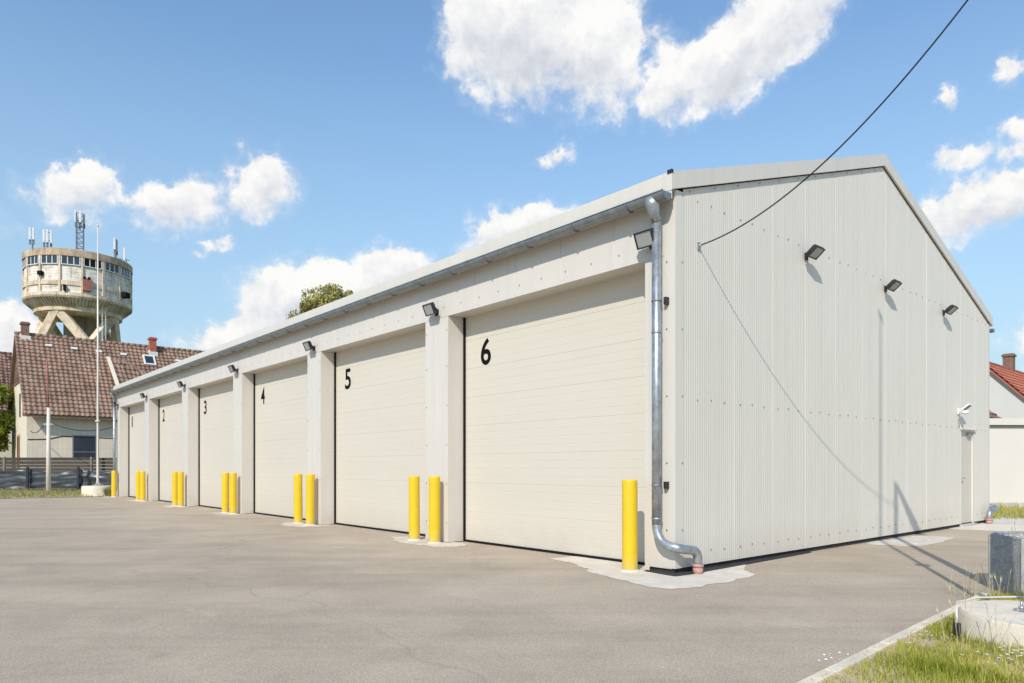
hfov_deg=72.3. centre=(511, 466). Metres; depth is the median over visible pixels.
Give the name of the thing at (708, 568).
plinth
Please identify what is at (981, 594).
kerb
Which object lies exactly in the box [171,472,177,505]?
bollard
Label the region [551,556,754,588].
concrete patch
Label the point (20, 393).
gable window
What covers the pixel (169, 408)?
garage door
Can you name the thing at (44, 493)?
verge
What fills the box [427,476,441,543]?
bollard
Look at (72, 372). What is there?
brick house
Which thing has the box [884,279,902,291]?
floodlight
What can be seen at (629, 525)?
bollard
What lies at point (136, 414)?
garage door
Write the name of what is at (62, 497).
ground
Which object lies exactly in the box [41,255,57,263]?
window
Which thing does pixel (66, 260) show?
window
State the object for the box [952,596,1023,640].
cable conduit
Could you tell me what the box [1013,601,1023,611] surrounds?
flagpole
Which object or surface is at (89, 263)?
window
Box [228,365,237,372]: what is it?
floodlight
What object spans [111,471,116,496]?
bollard
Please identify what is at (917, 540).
concrete patch
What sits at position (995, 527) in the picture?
concrete patch
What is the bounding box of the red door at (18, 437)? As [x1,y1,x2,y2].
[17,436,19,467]
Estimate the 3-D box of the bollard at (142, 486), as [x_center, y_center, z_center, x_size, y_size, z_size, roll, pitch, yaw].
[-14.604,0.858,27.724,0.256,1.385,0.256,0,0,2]
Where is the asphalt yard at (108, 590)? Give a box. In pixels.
[0,497,1006,682]
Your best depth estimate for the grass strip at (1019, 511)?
20.05 m
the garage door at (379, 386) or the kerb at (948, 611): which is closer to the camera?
the kerb at (948, 611)
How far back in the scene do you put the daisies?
4.78 m
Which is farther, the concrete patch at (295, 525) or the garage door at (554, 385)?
the concrete patch at (295, 525)
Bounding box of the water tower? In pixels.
[22,247,132,341]
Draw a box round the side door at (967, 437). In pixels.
[959,428,976,526]
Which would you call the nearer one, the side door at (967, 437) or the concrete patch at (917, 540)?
the concrete patch at (917, 540)
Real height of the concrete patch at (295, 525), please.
0.001 m
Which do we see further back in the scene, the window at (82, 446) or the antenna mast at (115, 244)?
the antenna mast at (115, 244)
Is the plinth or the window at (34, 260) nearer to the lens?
the plinth
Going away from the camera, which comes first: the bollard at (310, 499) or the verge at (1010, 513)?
the bollard at (310, 499)
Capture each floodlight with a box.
[177,381,185,387]
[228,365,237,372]
[302,341,314,350]
[422,302,438,316]
[633,228,653,249]
[804,244,825,259]
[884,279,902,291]
[942,304,957,314]
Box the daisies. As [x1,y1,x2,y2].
[908,631,1023,659]
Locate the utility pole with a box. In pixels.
[43,358,53,491]
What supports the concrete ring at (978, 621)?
on the grass verge at (925, 641)
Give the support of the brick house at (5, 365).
on the ground at (62, 497)
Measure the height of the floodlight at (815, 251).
0.179 m
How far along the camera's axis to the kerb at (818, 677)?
4.37 m
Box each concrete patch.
[213,512,245,514]
[281,521,329,526]
[391,536,465,546]
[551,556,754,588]
[866,536,953,545]
[949,522,1023,530]
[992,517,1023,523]
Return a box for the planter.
[988,531,1023,593]
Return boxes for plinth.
[644,551,808,575]
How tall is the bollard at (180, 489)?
1.385 m
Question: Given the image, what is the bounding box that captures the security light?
[957,403,971,427]
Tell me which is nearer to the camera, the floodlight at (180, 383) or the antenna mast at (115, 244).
the floodlight at (180, 383)
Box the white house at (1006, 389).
[989,353,1023,417]
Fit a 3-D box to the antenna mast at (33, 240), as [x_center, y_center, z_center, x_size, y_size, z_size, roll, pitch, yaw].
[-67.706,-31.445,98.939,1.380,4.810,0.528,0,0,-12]
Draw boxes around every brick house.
[0,351,11,467]
[7,321,203,467]
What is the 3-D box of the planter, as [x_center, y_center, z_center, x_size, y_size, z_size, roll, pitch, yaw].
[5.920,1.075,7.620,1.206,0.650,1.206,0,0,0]
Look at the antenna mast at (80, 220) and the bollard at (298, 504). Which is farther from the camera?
the antenna mast at (80, 220)
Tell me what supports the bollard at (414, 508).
on the concrete patch at (422, 541)
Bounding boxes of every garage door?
[128,403,144,497]
[158,394,181,502]
[198,380,232,508]
[254,360,306,519]
[334,329,424,535]
[463,270,644,564]
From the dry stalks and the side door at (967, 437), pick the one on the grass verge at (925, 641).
the dry stalks
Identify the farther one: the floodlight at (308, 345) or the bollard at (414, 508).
the floodlight at (308, 345)
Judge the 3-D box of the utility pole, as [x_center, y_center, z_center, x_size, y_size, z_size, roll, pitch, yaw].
[-24.993,-2.101,37.800,0.547,7.501,0.248,0,0,20]
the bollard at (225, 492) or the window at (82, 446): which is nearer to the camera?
the bollard at (225, 492)
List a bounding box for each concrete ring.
[81,485,110,496]
[958,600,1023,651]
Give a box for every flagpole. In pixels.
[92,224,102,485]
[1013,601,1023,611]
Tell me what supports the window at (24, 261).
in the water tower
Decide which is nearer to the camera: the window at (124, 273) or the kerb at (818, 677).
the kerb at (818, 677)
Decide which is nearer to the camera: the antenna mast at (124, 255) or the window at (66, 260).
the window at (66, 260)
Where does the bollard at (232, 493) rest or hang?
on the concrete patch at (219, 513)
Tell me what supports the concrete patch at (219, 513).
on the asphalt yard at (108, 590)
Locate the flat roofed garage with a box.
[989,418,1023,507]
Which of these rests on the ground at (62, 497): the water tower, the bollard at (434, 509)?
the water tower
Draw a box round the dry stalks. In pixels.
[937,520,1023,656]
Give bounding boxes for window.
[19,393,20,416]
[22,259,25,268]
[27,256,38,265]
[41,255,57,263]
[61,256,79,265]
[72,435,96,457]
[83,258,101,269]
[105,262,118,273]
[121,267,129,278]
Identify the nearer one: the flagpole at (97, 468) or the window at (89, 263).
the flagpole at (97, 468)
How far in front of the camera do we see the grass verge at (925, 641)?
4.75 m
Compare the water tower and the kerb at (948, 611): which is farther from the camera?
the water tower
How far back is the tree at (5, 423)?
50.59 m
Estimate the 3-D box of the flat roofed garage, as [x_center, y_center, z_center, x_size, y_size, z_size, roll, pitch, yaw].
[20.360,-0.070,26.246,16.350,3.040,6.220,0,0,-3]
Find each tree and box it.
[0,383,14,457]
[285,283,352,319]
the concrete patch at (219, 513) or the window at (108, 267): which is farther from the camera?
the window at (108, 267)
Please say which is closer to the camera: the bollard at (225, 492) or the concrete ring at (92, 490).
the bollard at (225, 492)
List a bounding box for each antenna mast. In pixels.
[29,227,34,247]
[43,229,51,246]
[74,210,84,249]
[113,238,120,258]
[120,248,129,261]
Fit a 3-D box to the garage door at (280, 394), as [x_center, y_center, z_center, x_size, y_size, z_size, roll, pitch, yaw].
[-6.058,-0.784,18.703,0.073,4.268,4.450,0,0,-41]
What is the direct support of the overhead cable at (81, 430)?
attached to the utility pole
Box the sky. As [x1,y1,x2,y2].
[0,0,1023,371]
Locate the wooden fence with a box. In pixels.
[0,457,112,489]
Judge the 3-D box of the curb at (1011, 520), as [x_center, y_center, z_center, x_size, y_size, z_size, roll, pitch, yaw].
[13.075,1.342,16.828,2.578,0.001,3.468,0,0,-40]
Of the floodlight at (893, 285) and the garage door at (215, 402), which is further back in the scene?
the garage door at (215, 402)
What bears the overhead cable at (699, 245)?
attached to the garage hall
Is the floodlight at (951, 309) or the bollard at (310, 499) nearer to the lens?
the floodlight at (951, 309)
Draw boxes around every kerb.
[796,669,835,682]
[824,643,889,674]
[879,622,930,646]
[922,606,959,624]
[954,592,989,605]
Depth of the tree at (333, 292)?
58.56 m
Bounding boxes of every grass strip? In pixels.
[0,487,110,498]
[991,503,1023,518]
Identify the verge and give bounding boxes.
[0,488,96,497]
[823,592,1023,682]
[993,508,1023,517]
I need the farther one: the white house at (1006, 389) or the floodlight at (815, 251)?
the white house at (1006, 389)
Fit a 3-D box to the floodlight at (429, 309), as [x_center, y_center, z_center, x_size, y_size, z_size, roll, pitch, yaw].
[-1.446,-2.837,12.643,0.240,0.215,0.308,0,0,-41]
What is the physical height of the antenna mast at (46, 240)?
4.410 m
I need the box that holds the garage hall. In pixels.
[109,154,999,573]
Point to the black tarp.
(28, 478)
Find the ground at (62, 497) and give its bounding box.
[0,497,1009,517]
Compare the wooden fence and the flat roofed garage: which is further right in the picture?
the flat roofed garage
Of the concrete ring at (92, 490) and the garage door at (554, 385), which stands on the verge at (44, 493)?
the concrete ring at (92, 490)
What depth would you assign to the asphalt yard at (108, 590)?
6.78 m
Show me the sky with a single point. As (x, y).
(244, 157)
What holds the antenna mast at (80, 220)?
on the water tower
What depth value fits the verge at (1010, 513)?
20.20 m
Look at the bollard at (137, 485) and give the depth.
28.12 m
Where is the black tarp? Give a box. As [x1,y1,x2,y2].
[0,467,110,489]
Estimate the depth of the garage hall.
11.82 m
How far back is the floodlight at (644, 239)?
8.92 m
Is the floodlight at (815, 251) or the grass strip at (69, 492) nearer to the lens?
the floodlight at (815, 251)
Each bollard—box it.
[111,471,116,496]
[135,471,139,500]
[140,471,145,500]
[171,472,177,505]
[177,472,183,506]
[221,473,228,512]
[229,473,237,513]
[293,474,303,523]
[305,474,315,524]
[408,476,420,540]
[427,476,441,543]
[620,480,639,571]
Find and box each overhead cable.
[52,423,112,430]
[697,0,967,249]
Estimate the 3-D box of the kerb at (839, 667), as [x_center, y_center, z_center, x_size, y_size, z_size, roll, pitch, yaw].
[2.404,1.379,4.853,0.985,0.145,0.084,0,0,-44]
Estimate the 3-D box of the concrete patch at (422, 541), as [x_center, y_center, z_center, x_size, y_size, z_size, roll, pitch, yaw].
[-1.610,1.346,12.671,0.883,0.001,2.188,0,0,-36]
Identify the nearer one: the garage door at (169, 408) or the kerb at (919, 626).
the kerb at (919, 626)

